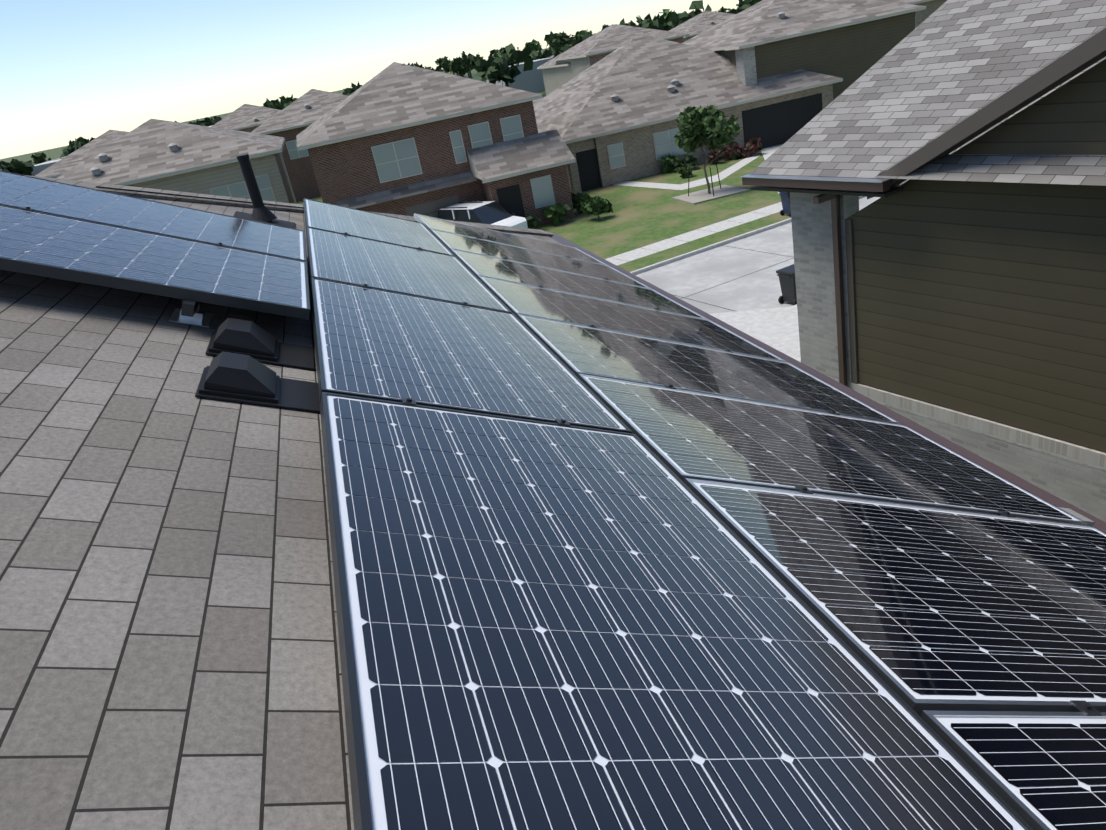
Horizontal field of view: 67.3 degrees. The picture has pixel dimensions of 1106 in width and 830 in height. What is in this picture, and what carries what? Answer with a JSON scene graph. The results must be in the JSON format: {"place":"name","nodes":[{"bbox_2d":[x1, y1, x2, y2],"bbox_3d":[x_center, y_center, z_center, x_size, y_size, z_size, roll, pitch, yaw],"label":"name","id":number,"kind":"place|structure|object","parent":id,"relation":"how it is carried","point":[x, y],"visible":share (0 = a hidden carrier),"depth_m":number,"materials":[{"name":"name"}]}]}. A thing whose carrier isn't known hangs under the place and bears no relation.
{"place":"outdoors","nodes":[
{"label":"outdoors","id":0,"kind":"place"},
{"bbox_2d":[35,130,128,177],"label":"roof","id":1,"kind":"structure","parent":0,"point":[79,155],"depth_m":70.78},
{"bbox_2d":[57,119,296,203],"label":"house","id":2,"kind":"structure","parent":0,"point":[169,155],"depth_m":42.69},
{"bbox_2d":[211,104,280,132],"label":"roof","id":3,"kind":"structure","parent":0,"point":[247,118],"depth_m":103.99,"materials":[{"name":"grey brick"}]},
{"bbox_2d":[31,55,553,175],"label":"town","id":4,"kind":"object","parent":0,"point":[532,80],"visible":0.15,"depth_m":161.32,"materials":[{"name":"shingle"},{"name":"brick"},{"name":"siding"}]},
{"bbox_2d":[251,89,347,201],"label":"house","id":5,"kind":"structure","parent":0,"point":[291,121],"depth_m":71.99,"materials":[{"name":"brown brick"}]},
{"bbox_2d":[0,11,728,164],"bbox_3d":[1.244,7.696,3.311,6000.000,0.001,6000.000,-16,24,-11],"label":"ground","id":6,"kind":"structure","parent":0,"point":[54,153],"depth_m":1384.74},
{"bbox_2d":[0,0,761,175],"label":"tree line","id":7,"kind":"object","parent":6,"relation":"on","point":[494,68],"visible":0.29,"depth_m":165.28,"materials":[{"name":"green plant"}]},
{"bbox_2d":[0,0,743,158],"label":"sky","id":8,"kind":"structure","parent":0,"point":[70,69],"materials":[{"name":"blue"}]},
{"bbox_2d":[297,144,790,271],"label":"lawns","id":9,"kind":"structure","parent":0,"point":[638,217],"depth_m":39.60,"materials":[{"name":"green plant"}]},
{"bbox_2d":[296,62,575,227],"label":"house","id":10,"kind":"structure","parent":9,"relation":"on","point":[396,138],"depth_m":42.25,"materials":[{"name":"brown brick"}]},
{"bbox_2d":[525,215,540,228],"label":"shrub","id":11,"kind":"object","parent":9,"relation":"on","point":[533,221],"visible":0.5,"depth_m":41.37,"materials":[{"name":"green plant"}]},
{"bbox_2d":[542,202,570,225],"bbox_3d":[0.280,-10.256,42.379,1.212,1.150,1.615,8,30,37],"label":"shrub","id":12,"kind":"object","parent":9,"relation":"on","point":[556,214],"visible":1,"depth_m":42.08,"materials":[{"name":"green plant"}]},
{"bbox_2d":[537,31,599,95],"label":"house","id":13,"kind":"structure","parent":9,"relation":"on","point":[550,76],"depth_m":99.60,"materials":[{"name":"beige brick"}]},
{"bbox_2d":[572,192,589,213],"bbox_3d":[1.334,-11.194,43.891,1.464,1.176,1.248,-16,24,-11],"label":"shrub","id":14,"kind":"object","parent":9,"relation":"on","point":[577,197],"visible":0.6,"depth_m":43.58,"materials":[{"name":"green plant"}]},
{"bbox_2d":[577,195,612,218],"bbox_3d":[2.115,-10.431,41.575,1.671,1.281,1.542,-16,24,-11],"label":"shrub","id":15,"kind":"object","parent":9,"relation":"on","point":[596,205],"visible":1,"depth_m":41.32,"materials":[{"name":"green plant"}]},
{"bbox_2d":[551,24,688,85],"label":"house","id":16,"kind":"structure","parent":9,"relation":"on","point":[589,52],"depth_m":87.78,"materials":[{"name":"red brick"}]},
{"bbox_2d":[660,155,684,173],"bbox_3d":[7.285,-15.262,50.538,1.662,1.251,1.187,1,27,26],"label":"shrub","id":17,"kind":"object","parent":9,"relation":"on","point":[674,162],"visible":0.96,"depth_m":50.37,"materials":[{"name":"green plant"}]},
{"bbox_2d":[677,163,692,177],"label":"shrub","id":18,"kind":"object","parent":9,"relation":"on","point":[684,171],"visible":0.94,"depth_m":47.87,"materials":[{"name":"green plant"}]},
{"bbox_2d":[533,36,842,193],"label":"house","id":19,"kind":"structure","parent":9,"relation":"on","point":[612,117],"depth_m":51.64,"materials":[{"name":"grey"}]},
{"bbox_2d":[681,154,697,168],"bbox_3d":[8.346,-15.277,50.066,0.974,0.905,1.270,-16,24,-11],"label":"shrub","id":20,"kind":"object","parent":9,"relation":"on","point":[691,159],"visible":0.85,"depth_m":49.70,"materials":[{"name":"green plant"}]},
{"bbox_2d":[613,144,800,361],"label":"driveways","id":21,"kind":"structure","parent":9,"relation":"on","point":[777,329],"depth_m":24.30,"materials":[{"name":"grey concrete"}]},
{"bbox_2d":[437,201,527,227],"bbox_3d":[-3.682,-9.697,41.851,5.000,1.850,2.360,12,33,43],"label":"suv","id":22,"kind":"object","parent":21,"relation":"on","point":[490,212],"visible":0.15,"depth_m":41.09,"materials":[{"name":"white metal"}]},
{"bbox_2d":[672,161,748,204],"bbox_3d":[7.823,-11.843,41.873,3.000,1.506,2.600,-16,24,-11],"label":"tree bed","id":23,"kind":"object","parent":9,"relation":"on","point":[702,196],"visible":0.98,"depth_m":41.89,"materials":[{"name":"beige concrete"}]},
{"bbox_2d":[674,105,741,193],"bbox_3d":[7.943,-13.379,41.614,2.562,4.422,3.372,-39,36,-46],"label":"young tree","id":24,"kind":"object","parent":23,"relation":"in","point":[710,125],"visible":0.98,"depth_m":40.78,"materials":[{"name":"green plant"}]},
{"bbox_2d":[707,150,725,163],"bbox_3d":[9.922,-15.652,50.283,1.111,0.949,0.972,10,31,39],"label":"shrub","id":25,"kind":"object","parent":9,"relation":"on","point":[712,155],"visible":0.92,"depth_m":50.17,"materials":[{"name":"red plant"}]},
{"bbox_2d":[721,141,743,159],"bbox_3d":[11.044,-16.118,50.715,1.534,1.130,1.382,-28,29,-33],"label":"shrub","id":26,"kind":"object","parent":9,"relation":"on","point":[734,152],"visible":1,"depth_m":50.53,"materials":[{"name":"red plant"}]},
{"bbox_2d":[725,41,764,85],"bbox_3d":[12.399,-20.034,52.580,1.700,6.554,1.900,-16,24,-11],"label":"chimney","id":27,"kind":"object","parent":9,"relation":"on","point":[745,63],"visible":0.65,"depth_m":51.38,"materials":[{"name":"grey brick"}]},
{"bbox_2d":[742,137,761,156],"bbox_3d":[12.071,-16.360,50.573,1.297,1.087,1.438,-6,24,12],"label":"shrub","id":28,"kind":"object","parent":9,"relation":"on","point":[752,146],"visible":1,"depth_m":50.27,"materials":[{"name":"red plant"}]},
{"bbox_2d":[779,192,790,216],"bbox_3d":[10.027,-8.968,34.974,0.800,1.070,0.660,-18,25,-15],"label":"blue bin","id":29,"kind":"object","parent":9,"relation":"on","point":[785,201],"visible":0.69,"depth_m":34.88,"materials":[{"name":"blue plastic"}]},
{"bbox_2d":[682,0,925,99],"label":"house","id":30,"kind":"structure","parent":9,"relation":"on","point":[850,42],"depth_m":53.22,"materials":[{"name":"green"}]},
{"bbox_2d":[548,233,1105,532],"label":"roof edge","id":31,"kind":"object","parent":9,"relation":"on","point":[1099,524],"depth_m":4.64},
{"bbox_2d":[0,171,309,319],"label":"solar panels","id":32,"kind":"object","parent":31,"relation":"on","point":[59,230],"visible":1,"depth_m":3.56,"materials":[{"name":"blue glass"}]},
{"bbox_2d":[169,299,213,326],"bbox_3d":[-2.034,-0.765,3.841,0.882,0.484,2.200,-16,24,-11],"label":"roof mount","id":33,"kind":"object","parent":31,"relation":"on","point":[189,312],"visible":0.23,"depth_m":3.15,"materials":[{"name":"grey metal"}]},
{"bbox_2d":[96,186,303,208],"bbox_3d":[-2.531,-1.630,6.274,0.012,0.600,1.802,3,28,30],"label":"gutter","id":34,"kind":"object","parent":31,"relation":"attached to","point":[192,196],"visible":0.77,"depth_m":6.04,"materials":[{"name":"black plastic"}]},
{"bbox_2d":[233,154,294,228],"bbox_3d":[-2.124,-1.582,5.953,0.383,0.554,0.340,-16,24,-11],"label":"vent pipe","id":35,"kind":"object","parent":31,"relation":"on","point":[261,212],"visible":0.94,"depth_m":5.94,"materials":[{"name":"black"}]},
{"bbox_2d":[0,196,562,829],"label":"roof","id":36,"kind":"structure","parent":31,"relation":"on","point":[168,640],"depth_m":1.54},
{"bbox_2d":[195,351,319,412],"bbox_3d":[-0.926,-0.103,2.611,0.329,0.208,0.280,-16,24,-11],"label":"roof vent","id":37,"kind":"object","parent":36,"relation":"on","point":[236,377],"visible":0.88,"depth_m":2.53,"materials":[{"name":"black plastic"}]},
{"bbox_2d":[205,318,313,369],"bbox_3d":[-1.059,-0.256,3.001,0.329,0.208,0.280,-16,24,-11],"label":"roof vent","id":38,"kind":"object","parent":36,"relation":"on","point":[249,338],"visible":1,"depth_m":2.92,"materials":[{"name":"black plastic"}]},
{"bbox_2d":[303,198,1033,829],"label":"solar panels","id":39,"kind":"object","parent":36,"relation":"on","point":[565,598],"visible":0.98,"depth_m":1.52,"materials":[{"name":"glass"}]},
{"bbox_2d":[413,213,1105,829],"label":"solar panels","id":40,"kind":"object","parent":36,"relation":"on","point":[953,601],"visible":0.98,"depth_m":2.48,"materials":[{"name":"black glass"}]},
{"bbox_2d":[26,175,553,235],"bbox_3d":[-2.835,-1.585,5.949,0.274,3.563,10.585,3,28,30],"label":"hip cap","id":41,"kind":"object","parent":31,"relation":"on","point":[92,185],"visible":0.52,"depth_m":6.29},
{"bbox_2d":[1058,507,1094,525],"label":"eave boxes","id":42,"kind":"object","parent":31,"relation":"on","point":[1082,517],"visible":0.23,"depth_m":3.27,"materials":[{"name":"grey metal"}]},
{"bbox_2d":[669,11,735,41],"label":"roof","id":43,"kind":"structure","parent":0,"point":[699,24],"depth_m":114.11,"materials":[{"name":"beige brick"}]},
{"bbox_2d":[635,196,880,313],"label":"street","id":44,"kind":"structure","parent":0,"point":[739,275],"depth_m":29.73,"materials":[{"name":"concrete"}]},
{"bbox_2d":[605,179,909,305],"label":"sidewalk","id":45,"kind":"structure","parent":44,"relation":"on","point":[656,247],"depth_m":34.46,"materials":[{"name":"grey concrete"}]},
{"bbox_2d":[776,264,796,305],"bbox_3d":[7.323,-3.930,25.246,0.800,1.070,0.660,-23,26,-24],"label":"black bin","id":46,"kind":"object","parent":44,"relation":"on","point":[786,275],"visible":0.67,"depth_m":25.07,"materials":[{"name":"black plastic"}]},
{"bbox_2d":[873,0,946,27],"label":"roof","id":47,"kind":"structure","parent":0,"point":[932,7],"depth_m":68.11,"materials":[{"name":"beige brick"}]},
{"bbox_2d":[790,26,1105,521],"bbox_3d":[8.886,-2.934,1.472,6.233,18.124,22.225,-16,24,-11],"label":"neighbour walls","id":48,"kind":"structure","parent":0,"point":[975,317],"depth_m":9.96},
{"bbox_2d":[750,0,1105,185],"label":"neighbour roof","id":49,"kind":"structure","parent":48,"relation":"on","point":[946,65],"depth_m":10.68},
{"bbox_2d":[741,174,903,386],"bbox_3d":[9.102,-2.725,14.740,12.510,5.827,2.423,-23,26,-24],"label":"gutter","id":50,"kind":"object","parent":49,"relation":"attached to","point":[832,189],"visible":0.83,"depth_m":11.32,"materials":[{"name":"grey metal"}]}
]}

